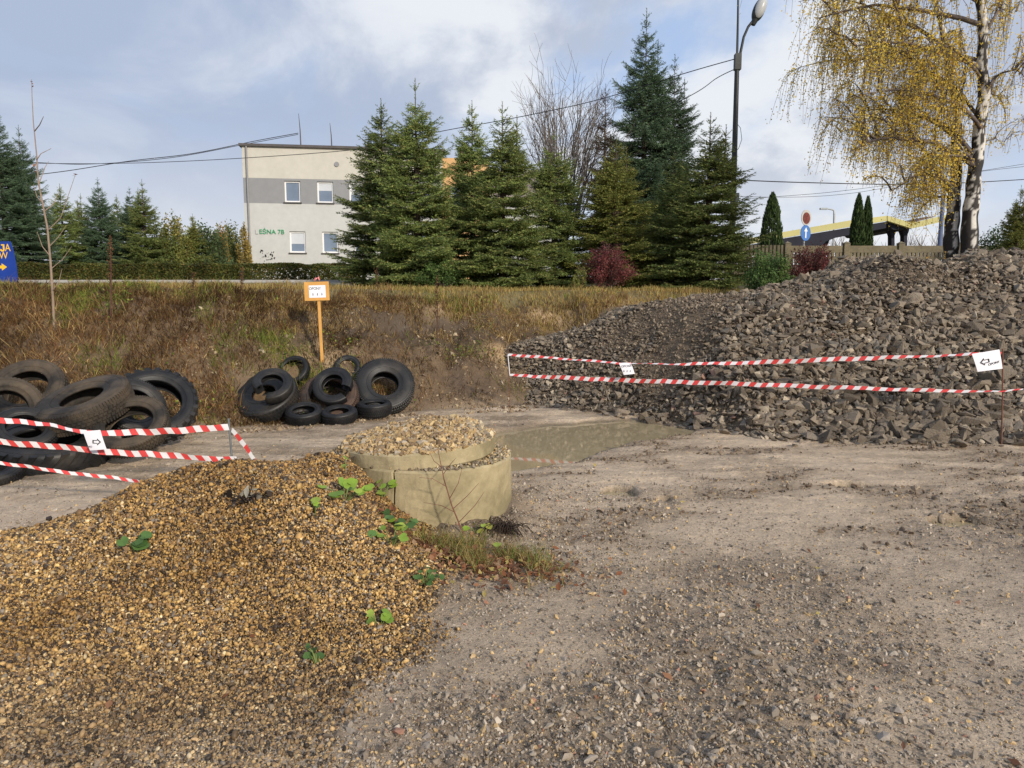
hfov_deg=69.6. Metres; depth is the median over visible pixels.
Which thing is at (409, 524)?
leafy plant
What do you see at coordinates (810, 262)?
red shrub
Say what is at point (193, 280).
dead weed stalk
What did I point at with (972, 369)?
rubble stone
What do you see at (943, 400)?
rubble stone
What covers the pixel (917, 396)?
rubble stone
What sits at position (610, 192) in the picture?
spruce tree
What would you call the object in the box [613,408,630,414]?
rubble stone
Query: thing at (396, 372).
tyre
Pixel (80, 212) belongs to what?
spruce tree
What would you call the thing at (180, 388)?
tyre
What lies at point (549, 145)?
bare tree
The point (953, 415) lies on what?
rubble stone
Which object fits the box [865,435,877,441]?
rubble stone
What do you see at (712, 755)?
loose stones
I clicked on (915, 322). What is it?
rubble stone
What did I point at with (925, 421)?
rubble stone
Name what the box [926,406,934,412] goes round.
rubble stone
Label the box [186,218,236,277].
autumn tree
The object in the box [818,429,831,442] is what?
rubble stone
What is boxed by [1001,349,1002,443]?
barrier rod
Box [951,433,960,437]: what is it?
rubble stone
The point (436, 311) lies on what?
dead weed stalk
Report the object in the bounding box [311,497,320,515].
leafy plant
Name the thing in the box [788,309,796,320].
rubble stone
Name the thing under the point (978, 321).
rubble stone
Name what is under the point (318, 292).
wooden sign
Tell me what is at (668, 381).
barrier tape
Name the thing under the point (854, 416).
rubble stone
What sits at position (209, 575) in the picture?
gravel mound
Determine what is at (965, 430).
rubble stone
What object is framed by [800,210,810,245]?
road sign
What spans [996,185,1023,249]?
spruce tree
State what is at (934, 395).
rubble stone
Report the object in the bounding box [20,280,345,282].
kerb strip
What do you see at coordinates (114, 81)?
sky
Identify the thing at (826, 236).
station canopy
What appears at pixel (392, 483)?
leafy plant
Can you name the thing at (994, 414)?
rubble stone
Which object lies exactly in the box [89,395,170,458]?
tyre
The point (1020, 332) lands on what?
rubble stone
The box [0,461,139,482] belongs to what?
barrier tape
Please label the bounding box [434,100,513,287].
spruce tree
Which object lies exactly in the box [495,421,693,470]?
puddle
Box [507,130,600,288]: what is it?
spruce tree
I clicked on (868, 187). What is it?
overhead cable
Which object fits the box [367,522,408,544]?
leafy plant
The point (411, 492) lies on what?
concrete ring
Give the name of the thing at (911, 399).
rubble stone
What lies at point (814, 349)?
rubble stone
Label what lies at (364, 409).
tyre
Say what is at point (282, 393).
cut tyre
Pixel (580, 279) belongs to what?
bush
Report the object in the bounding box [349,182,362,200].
window
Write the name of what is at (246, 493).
withered plant
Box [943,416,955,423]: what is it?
rubble stone
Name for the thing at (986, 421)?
rubble stone
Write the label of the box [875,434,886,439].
rubble stone
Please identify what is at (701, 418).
rubble stone
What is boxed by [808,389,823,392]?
rubble stone
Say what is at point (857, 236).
thuja
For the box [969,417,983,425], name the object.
rubble stone
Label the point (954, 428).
rubble stone
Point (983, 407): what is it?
rubble stone
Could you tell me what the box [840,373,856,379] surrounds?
rubble stone
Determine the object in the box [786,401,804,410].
rubble stone
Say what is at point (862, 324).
rubble stone
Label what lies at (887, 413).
rubble stone
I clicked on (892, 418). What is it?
rubble stone
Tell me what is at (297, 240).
window
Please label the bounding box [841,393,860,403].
rubble stone
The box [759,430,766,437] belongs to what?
rubble stone
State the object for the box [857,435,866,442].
rubble stone
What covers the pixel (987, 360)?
paper notice
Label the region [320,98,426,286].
spruce tree
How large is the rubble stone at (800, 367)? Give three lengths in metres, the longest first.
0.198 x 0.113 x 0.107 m
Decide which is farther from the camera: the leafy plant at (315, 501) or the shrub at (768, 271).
the shrub at (768, 271)
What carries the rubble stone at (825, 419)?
on the rubble pile
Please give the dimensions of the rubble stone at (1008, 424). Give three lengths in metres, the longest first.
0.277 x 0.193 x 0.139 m
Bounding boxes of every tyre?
[0,359,68,411]
[0,377,43,407]
[0,407,58,448]
[0,424,110,475]
[0,462,24,485]
[33,374,134,436]
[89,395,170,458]
[111,378,166,437]
[121,367,198,443]
[237,376,299,423]
[252,368,293,403]
[279,356,310,384]
[284,402,322,426]
[299,375,359,413]
[312,367,352,406]
[321,404,357,424]
[334,355,360,374]
[355,357,414,414]
[356,399,391,417]
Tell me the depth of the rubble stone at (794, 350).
10.50 m
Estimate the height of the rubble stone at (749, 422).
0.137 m
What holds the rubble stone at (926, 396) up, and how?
on the rubble pile
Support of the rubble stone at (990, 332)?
on the rubble pile
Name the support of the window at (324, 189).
in the office building
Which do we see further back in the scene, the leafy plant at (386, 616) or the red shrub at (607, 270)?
the red shrub at (607, 270)
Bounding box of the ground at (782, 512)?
[0,282,1023,767]
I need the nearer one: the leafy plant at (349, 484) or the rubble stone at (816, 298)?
the leafy plant at (349, 484)
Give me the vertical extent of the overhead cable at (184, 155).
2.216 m
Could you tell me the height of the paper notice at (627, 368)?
0.174 m
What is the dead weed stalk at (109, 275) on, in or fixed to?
on the ground at (782, 512)
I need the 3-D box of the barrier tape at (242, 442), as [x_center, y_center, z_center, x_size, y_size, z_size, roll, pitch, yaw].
[-2.388,0.650,6.677,0.041,0.575,0.430,3,7,25]
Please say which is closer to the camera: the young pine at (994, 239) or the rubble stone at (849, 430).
the rubble stone at (849, 430)
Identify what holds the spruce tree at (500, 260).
on the ground at (782, 512)
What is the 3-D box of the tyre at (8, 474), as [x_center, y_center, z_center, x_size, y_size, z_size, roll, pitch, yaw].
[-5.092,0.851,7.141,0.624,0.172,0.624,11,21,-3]
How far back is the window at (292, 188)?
42.53 m
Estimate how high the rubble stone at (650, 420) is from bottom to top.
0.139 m
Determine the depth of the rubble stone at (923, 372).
10.10 m
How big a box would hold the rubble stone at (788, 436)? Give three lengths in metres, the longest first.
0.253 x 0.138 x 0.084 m
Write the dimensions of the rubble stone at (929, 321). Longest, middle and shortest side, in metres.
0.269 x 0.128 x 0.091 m
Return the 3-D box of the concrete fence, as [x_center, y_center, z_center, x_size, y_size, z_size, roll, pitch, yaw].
[11.525,-3.571,21.736,10.348,1.273,0.200,0,6,0]
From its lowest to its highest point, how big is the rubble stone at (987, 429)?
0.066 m
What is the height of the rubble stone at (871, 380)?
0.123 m
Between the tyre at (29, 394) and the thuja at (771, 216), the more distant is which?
the thuja at (771, 216)
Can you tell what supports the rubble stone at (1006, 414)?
on the rubble pile
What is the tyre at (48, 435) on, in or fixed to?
on the tyre at (68, 460)
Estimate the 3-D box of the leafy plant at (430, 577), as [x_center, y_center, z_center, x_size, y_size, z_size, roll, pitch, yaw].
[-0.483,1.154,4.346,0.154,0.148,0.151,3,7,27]
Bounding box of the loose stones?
[0,419,1023,767]
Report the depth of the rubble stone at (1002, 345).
10.45 m
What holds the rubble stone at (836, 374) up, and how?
on the rubble pile
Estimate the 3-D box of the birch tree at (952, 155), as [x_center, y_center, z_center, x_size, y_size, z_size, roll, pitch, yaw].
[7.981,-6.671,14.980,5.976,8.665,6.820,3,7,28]
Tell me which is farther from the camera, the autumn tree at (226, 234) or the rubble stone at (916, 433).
the autumn tree at (226, 234)
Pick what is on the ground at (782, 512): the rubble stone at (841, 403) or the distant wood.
the distant wood
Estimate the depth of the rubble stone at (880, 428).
9.38 m
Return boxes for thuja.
[759,191,783,255]
[849,193,865,255]
[864,195,873,254]
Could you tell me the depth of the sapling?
10.42 m
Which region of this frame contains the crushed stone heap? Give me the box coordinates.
[329,414,495,460]
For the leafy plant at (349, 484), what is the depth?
4.82 m
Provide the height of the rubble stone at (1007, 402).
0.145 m
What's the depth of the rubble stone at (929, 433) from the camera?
9.12 m
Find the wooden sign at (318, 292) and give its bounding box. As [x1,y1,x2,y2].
[304,277,329,361]
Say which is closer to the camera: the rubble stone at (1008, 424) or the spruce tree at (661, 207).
the rubble stone at (1008, 424)
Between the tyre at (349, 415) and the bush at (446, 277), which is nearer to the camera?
the tyre at (349, 415)
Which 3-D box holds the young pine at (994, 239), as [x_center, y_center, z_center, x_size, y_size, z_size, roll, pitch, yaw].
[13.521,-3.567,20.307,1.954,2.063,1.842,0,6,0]
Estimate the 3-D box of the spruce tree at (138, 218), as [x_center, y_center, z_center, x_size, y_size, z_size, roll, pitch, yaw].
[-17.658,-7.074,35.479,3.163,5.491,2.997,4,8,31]
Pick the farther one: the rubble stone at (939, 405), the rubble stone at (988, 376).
the rubble stone at (988, 376)
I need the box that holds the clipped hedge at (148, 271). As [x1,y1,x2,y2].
[16,261,366,279]
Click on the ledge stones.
(501, 455)
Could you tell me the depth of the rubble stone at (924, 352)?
10.44 m
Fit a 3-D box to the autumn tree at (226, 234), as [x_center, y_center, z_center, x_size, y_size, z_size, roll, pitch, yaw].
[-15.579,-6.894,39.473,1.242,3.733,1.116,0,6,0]
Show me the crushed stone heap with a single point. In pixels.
(427, 435)
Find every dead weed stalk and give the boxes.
[106,234,113,315]
[189,272,195,307]
[239,267,244,298]
[373,267,379,298]
[434,275,438,340]
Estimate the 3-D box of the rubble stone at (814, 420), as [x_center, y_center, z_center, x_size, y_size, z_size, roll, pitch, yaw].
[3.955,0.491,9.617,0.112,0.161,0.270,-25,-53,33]
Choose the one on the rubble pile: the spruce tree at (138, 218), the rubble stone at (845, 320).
the rubble stone at (845, 320)
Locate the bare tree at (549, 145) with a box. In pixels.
[508,33,648,270]
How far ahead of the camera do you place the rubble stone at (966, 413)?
9.44 m
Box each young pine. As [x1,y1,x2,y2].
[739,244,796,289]
[978,218,1023,250]
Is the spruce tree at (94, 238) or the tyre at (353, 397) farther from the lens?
the spruce tree at (94, 238)
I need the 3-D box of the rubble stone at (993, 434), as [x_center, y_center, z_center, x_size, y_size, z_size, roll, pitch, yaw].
[5.928,0.696,9.172,0.260,0.184,0.453,-4,35,-6]
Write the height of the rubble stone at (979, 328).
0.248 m
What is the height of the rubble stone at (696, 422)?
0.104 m
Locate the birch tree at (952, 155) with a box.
[739,0,1023,260]
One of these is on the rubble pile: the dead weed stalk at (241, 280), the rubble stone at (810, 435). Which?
the rubble stone at (810, 435)
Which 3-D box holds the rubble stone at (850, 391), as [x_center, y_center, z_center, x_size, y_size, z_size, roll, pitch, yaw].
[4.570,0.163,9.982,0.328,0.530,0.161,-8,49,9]
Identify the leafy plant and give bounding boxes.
[116,531,151,552]
[303,643,324,663]
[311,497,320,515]
[318,477,374,501]
[341,456,348,468]
[366,608,393,623]
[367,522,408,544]
[376,479,396,496]
[379,508,417,527]
[413,566,444,587]
[462,522,493,534]
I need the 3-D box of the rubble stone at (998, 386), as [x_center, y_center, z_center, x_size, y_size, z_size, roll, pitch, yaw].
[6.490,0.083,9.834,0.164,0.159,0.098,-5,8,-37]
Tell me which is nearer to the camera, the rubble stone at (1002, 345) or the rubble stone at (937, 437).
the rubble stone at (937, 437)
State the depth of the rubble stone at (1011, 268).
11.85 m
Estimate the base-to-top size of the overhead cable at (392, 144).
1.591 m
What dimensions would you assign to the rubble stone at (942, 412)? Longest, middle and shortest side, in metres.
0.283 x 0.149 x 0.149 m
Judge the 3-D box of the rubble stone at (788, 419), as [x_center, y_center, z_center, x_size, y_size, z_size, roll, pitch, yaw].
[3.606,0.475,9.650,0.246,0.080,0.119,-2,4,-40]
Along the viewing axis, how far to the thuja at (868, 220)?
24.71 m
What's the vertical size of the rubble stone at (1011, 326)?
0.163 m
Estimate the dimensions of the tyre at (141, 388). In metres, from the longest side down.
0.716 x 0.716 x 0.202 m
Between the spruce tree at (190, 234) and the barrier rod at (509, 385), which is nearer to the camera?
the barrier rod at (509, 385)
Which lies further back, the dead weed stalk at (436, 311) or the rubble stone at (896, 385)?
the dead weed stalk at (436, 311)
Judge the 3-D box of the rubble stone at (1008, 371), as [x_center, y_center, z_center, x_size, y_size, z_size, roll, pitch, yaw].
[6.749,-0.172,10.074,0.262,0.130,0.405,11,32,18]
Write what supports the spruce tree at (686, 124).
on the ground at (782, 512)
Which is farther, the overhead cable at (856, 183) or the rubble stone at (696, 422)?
the overhead cable at (856, 183)
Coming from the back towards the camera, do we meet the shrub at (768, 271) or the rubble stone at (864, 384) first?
the shrub at (768, 271)
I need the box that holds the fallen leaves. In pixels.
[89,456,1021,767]
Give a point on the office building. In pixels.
(292, 207)
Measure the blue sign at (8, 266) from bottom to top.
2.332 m
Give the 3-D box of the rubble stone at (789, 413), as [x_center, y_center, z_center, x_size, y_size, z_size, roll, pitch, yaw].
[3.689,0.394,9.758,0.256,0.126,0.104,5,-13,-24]
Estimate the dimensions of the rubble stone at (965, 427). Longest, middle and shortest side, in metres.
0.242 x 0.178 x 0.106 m
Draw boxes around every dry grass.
[0,273,748,426]
[407,518,575,601]
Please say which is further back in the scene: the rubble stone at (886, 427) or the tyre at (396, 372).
the tyre at (396, 372)
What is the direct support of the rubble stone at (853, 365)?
on the rubble pile
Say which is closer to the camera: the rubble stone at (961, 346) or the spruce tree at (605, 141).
the rubble stone at (961, 346)
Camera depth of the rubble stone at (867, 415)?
9.61 m
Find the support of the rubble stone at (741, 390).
on the rubble pile
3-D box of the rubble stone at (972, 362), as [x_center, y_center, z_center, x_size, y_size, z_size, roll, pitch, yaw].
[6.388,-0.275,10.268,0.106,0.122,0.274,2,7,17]
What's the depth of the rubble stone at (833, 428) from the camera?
9.43 m
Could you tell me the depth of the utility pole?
39.22 m
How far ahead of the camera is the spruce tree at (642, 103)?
25.55 m
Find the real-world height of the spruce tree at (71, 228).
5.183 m
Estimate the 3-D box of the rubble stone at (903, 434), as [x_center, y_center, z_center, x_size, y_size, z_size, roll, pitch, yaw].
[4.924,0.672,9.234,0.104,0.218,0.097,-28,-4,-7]
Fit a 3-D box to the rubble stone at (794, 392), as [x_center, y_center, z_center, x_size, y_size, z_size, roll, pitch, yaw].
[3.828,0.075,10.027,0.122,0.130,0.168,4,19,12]
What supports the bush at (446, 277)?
on the ground at (782, 512)
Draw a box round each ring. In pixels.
[343,436,494,471]
[363,446,511,528]
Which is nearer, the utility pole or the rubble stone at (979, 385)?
the rubble stone at (979, 385)
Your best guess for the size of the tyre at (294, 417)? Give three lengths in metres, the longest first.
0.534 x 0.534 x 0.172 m
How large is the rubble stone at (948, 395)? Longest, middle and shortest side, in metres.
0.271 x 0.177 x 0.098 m
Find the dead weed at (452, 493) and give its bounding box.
[419,451,484,533]
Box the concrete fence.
[734,241,994,282]
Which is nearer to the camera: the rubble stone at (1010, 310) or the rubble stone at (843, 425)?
the rubble stone at (843, 425)
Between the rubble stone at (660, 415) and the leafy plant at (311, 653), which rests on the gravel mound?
the leafy plant at (311, 653)
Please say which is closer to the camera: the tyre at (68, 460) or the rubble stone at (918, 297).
the tyre at (68, 460)
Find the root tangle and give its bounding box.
[471,516,551,540]
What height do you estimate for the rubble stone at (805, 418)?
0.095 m
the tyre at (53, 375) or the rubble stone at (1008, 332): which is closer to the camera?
the tyre at (53, 375)
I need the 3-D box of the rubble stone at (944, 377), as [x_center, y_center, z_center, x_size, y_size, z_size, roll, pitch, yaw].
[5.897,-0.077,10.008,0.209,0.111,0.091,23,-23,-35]
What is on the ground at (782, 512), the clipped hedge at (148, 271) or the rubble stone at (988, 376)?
the clipped hedge at (148, 271)
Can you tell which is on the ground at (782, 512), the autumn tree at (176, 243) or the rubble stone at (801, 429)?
the autumn tree at (176, 243)
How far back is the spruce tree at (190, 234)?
37.14 m
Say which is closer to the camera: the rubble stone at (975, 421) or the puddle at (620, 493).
the puddle at (620, 493)
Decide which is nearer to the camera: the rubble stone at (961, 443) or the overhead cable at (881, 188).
the rubble stone at (961, 443)
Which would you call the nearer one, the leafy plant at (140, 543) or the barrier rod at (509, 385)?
the leafy plant at (140, 543)
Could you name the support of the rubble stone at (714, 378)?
on the rubble pile
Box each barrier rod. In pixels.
[227,418,232,455]
[508,349,509,407]
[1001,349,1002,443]
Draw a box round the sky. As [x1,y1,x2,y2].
[0,0,1023,279]
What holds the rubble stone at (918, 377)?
on the rubble pile
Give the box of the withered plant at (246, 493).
[226,477,272,507]
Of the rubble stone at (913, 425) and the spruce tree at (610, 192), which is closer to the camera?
the rubble stone at (913, 425)
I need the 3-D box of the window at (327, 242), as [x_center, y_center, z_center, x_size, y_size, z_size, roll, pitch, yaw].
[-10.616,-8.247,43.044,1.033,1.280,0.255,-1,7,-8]
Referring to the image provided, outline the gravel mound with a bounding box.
[0,451,460,767]
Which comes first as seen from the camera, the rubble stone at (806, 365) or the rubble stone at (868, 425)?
the rubble stone at (868, 425)
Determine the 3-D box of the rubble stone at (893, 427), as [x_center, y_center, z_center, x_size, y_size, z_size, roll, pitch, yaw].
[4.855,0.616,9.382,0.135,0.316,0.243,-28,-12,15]
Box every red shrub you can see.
[571,241,640,289]
[784,240,832,277]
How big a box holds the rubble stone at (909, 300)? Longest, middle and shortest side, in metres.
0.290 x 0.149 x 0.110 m
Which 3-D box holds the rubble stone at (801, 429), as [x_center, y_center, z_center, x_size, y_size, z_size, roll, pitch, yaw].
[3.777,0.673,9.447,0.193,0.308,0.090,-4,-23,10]
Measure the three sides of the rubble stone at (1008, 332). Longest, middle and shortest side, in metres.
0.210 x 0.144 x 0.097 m
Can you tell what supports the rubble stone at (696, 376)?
on the rubble pile
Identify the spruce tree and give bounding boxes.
[0,116,60,271]
[0,125,72,278]
[41,183,95,275]
[66,195,103,260]
[75,177,131,279]
[98,195,124,251]
[107,186,146,263]
[112,179,172,279]
[181,214,217,278]
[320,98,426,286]
[356,79,486,286]
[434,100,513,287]
[442,101,566,288]
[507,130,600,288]
[557,138,672,288]
[575,85,627,262]
[582,7,694,280]
[627,54,720,280]
[627,150,723,285]
[636,112,776,290]
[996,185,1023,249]
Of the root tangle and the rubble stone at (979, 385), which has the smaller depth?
the root tangle
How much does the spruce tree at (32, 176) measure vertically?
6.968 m
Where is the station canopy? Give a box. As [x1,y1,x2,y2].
[717,215,945,254]
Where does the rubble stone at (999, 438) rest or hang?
on the rubble pile
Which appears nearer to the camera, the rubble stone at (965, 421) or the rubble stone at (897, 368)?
the rubble stone at (965, 421)
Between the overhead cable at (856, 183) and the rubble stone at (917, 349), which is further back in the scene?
the overhead cable at (856, 183)
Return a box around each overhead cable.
[33,134,297,164]
[38,59,733,163]
[40,133,297,174]
[640,69,733,121]
[711,166,1023,196]
[727,164,1021,201]
[747,179,1023,184]
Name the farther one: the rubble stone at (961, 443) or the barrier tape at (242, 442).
the rubble stone at (961, 443)
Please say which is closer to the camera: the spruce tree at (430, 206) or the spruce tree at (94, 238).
the spruce tree at (430, 206)
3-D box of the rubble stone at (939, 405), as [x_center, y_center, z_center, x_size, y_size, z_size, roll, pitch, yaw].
[5.487,0.317,9.540,0.315,0.126,0.154,-32,-14,22]
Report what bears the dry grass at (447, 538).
on the ground at (782, 512)
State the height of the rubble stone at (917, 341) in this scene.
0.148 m
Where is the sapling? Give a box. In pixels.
[30,79,77,330]
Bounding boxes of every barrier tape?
[0,418,228,435]
[0,438,236,461]
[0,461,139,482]
[231,428,255,459]
[508,352,1001,365]
[510,374,1022,392]
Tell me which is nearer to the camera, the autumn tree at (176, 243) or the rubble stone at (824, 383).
the rubble stone at (824, 383)
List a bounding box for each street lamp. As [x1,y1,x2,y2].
[727,0,766,273]
[819,208,834,245]
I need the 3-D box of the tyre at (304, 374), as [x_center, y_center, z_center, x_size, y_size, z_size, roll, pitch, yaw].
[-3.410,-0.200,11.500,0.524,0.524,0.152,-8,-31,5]
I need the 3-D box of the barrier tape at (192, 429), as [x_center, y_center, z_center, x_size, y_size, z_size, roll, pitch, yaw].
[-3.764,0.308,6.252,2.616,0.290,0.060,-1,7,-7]
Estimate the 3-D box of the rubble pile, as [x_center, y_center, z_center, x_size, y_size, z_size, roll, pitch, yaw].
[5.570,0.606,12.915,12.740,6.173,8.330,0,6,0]
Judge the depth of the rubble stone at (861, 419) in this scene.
9.47 m
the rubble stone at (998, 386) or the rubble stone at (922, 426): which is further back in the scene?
the rubble stone at (998, 386)
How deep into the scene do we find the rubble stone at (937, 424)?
9.20 m
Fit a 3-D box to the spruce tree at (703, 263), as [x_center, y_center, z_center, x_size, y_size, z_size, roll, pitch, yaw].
[4.792,-4.298,17.977,3.380,4.572,3.203,3,7,24]
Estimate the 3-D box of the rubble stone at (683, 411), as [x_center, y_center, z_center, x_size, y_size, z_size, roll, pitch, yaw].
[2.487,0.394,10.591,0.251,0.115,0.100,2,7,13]
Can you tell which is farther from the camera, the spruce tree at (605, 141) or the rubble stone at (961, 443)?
the spruce tree at (605, 141)
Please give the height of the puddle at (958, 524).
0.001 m
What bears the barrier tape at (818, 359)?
attached to the barrier rod at (509, 385)
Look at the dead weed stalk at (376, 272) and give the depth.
13.47 m
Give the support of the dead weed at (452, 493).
on the ground at (782, 512)
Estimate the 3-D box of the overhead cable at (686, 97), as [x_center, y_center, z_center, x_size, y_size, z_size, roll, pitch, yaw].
[5.107,-8.621,22.149,0.128,0.480,4.429,-3,7,-25]
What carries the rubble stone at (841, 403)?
on the rubble pile
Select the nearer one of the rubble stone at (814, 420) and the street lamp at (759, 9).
the rubble stone at (814, 420)
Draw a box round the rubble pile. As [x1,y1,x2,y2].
[503,246,1023,447]
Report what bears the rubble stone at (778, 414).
on the rubble pile
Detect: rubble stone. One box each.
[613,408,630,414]
[645,416,655,423]
[657,413,667,417]
[676,408,688,413]
[692,373,700,380]
[693,420,700,426]
[694,414,708,423]
[708,375,719,380]
[738,386,746,395]
[740,314,756,317]
[746,417,752,427]
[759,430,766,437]
[770,409,782,417]
[782,409,796,417]
[782,417,792,421]
[782,433,801,438]
[786,401,797,405]
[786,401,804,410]
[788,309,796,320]
[788,336,797,341]
[789,387,796,395]
[791,346,798,354]
[794,365,803,373]
[797,425,807,432]
[799,362,816,368]
[799,416,811,422]
[800,432,818,440]
[807,343,822,355]
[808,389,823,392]
[809,295,820,302]
[810,415,818,427]
[818,382,830,389]
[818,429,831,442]
[822,415,833,422]
[825,426,836,431]
[830,368,840,382]
[834,399,848,408]
[834,416,847,428]
[840,315,849,324]
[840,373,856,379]
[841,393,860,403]
[844,384,858,393]
[845,425,856,433]
[847,410,861,424]
[848,361,856,369]
[850,383,868,392]
[850,427,860,435]
[852,342,863,350]
[854,321,870,327]
[857,417,866,425]
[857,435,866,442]
[862,391,878,405]
[863,377,876,384]
[864,410,870,418]
[865,404,876,412]
[865,423,871,429]
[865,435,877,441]
[872,424,885,434]
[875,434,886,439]
[879,422,889,433]
[880,407,892,416]
[886,415,898,420]
[888,419,899,438]
[890,366,899,372]
[891,384,906,392]
[898,392,916,401]
[900,430,909,438]
[903,297,913,304]
[907,292,923,306]
[908,422,922,429]
[908,430,923,437]
[909,373,921,380]
[911,318,919,327]
[911,347,919,352]
[912,339,929,346]
[913,424,927,430]
[914,394,921,399]
[916,369,930,375]
[919,350,931,357]
[919,418,933,429]
[920,393,929,401]
[922,386,939,402]
[923,428,949,440]
[924,316,932,327]
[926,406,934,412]
[926,429,946,440]
[928,419,946,429]
[930,318,938,326]
[931,400,948,414]
[936,398,950,403]
[938,407,949,418]
[940,374,947,380]
[943,393,953,399]
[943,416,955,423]
[948,413,958,421]
[950,426,957,430]
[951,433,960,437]
[951,439,969,447]
[956,341,965,351]
[957,411,975,415]
[959,426,971,430]
[960,418,969,426]
[960,429,973,435]
[966,321,984,333]
[966,360,975,365]
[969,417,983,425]
[970,366,985,372]
[971,380,991,389]
[972,319,984,322]
[972,404,988,410]
[975,430,999,443]
[978,372,999,381]
[979,417,991,426]
[980,329,998,336]
[982,397,991,403]
[983,410,1003,419]
[983,428,994,431]
[984,403,1009,410]
[988,284,999,289]
[994,384,1001,387]
[996,365,1016,378]
[997,419,1013,429]
[997,436,1008,443]
[998,410,1012,417]
[999,340,1007,350]
[1001,307,1018,314]
[1002,329,1015,335]
[1003,400,1010,405]
[1004,265,1018,271]
[1007,250,1017,255]
[1007,323,1015,329]
[1007,432,1023,438]
[1015,328,1023,336]
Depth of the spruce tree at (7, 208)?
30.17 m
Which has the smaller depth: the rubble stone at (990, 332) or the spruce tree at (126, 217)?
the rubble stone at (990, 332)
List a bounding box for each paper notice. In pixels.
[83,430,105,449]
[619,363,634,374]
[972,350,1002,371]
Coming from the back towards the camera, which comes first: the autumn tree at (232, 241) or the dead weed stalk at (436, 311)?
the autumn tree at (232, 241)
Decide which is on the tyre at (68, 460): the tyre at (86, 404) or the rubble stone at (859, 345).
the tyre at (86, 404)
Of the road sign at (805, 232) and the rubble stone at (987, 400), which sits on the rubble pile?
the rubble stone at (987, 400)
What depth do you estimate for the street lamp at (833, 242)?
60.78 m
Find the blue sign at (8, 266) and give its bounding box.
[0,241,17,281]
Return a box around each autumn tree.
[148,209,196,270]
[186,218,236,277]
[211,221,231,263]
[220,219,242,271]
[235,221,252,278]
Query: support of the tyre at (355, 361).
on the ground at (782, 512)
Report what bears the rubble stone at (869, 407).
on the rubble pile
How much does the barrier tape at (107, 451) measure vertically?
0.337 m
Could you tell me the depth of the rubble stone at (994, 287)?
11.56 m
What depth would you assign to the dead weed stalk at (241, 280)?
11.88 m
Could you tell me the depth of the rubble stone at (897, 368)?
10.09 m
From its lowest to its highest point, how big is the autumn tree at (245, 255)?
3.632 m
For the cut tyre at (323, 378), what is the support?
on the tyre at (353, 397)
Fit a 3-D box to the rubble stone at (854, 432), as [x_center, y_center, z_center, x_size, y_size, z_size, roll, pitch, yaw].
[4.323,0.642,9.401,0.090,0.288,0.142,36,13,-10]
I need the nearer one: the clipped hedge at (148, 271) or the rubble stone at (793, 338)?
the rubble stone at (793, 338)
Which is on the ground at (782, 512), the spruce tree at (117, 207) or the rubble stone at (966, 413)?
the spruce tree at (117, 207)
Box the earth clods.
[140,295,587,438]
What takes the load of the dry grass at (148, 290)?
on the ground at (782, 512)
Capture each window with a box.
[283,181,301,202]
[289,231,306,253]
[316,182,334,203]
[321,232,339,253]
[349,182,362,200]
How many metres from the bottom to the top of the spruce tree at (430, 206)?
5.379 m
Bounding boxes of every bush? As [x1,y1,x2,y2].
[411,259,467,287]
[569,266,587,287]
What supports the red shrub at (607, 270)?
on the ground at (782, 512)
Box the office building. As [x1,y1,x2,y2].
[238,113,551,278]
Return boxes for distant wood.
[711,228,1023,279]
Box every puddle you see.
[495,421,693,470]
[605,492,632,496]
[932,522,974,526]
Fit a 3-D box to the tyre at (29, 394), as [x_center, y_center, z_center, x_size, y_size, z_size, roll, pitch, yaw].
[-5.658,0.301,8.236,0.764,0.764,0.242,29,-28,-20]
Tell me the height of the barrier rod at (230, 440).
0.914 m
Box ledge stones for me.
[370,442,511,471]
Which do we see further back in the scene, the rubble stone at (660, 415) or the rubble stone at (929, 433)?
the rubble stone at (660, 415)
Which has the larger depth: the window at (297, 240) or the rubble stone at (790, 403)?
the window at (297, 240)
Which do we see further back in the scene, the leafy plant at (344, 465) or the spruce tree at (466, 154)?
the spruce tree at (466, 154)
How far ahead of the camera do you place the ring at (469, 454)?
5.52 m
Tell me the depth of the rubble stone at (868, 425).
9.44 m
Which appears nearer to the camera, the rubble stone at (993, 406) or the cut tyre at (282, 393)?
the rubble stone at (993, 406)
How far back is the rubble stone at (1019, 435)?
9.01 m
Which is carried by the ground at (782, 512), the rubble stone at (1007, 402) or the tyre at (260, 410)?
the tyre at (260, 410)
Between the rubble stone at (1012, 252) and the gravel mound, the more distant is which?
the rubble stone at (1012, 252)
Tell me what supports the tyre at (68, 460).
on the ground at (782, 512)
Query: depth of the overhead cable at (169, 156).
41.12 m
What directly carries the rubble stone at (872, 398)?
on the rubble pile
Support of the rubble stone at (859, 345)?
on the rubble pile
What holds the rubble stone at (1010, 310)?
on the rubble pile
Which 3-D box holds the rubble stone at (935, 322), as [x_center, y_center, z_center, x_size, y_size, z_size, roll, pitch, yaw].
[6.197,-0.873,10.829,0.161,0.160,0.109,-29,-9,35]
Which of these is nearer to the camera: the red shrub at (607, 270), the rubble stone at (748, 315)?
the rubble stone at (748, 315)
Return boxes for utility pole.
[937,192,944,245]
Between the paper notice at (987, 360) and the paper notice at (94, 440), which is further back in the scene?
the paper notice at (987, 360)
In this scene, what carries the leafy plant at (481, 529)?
on the ground at (782, 512)

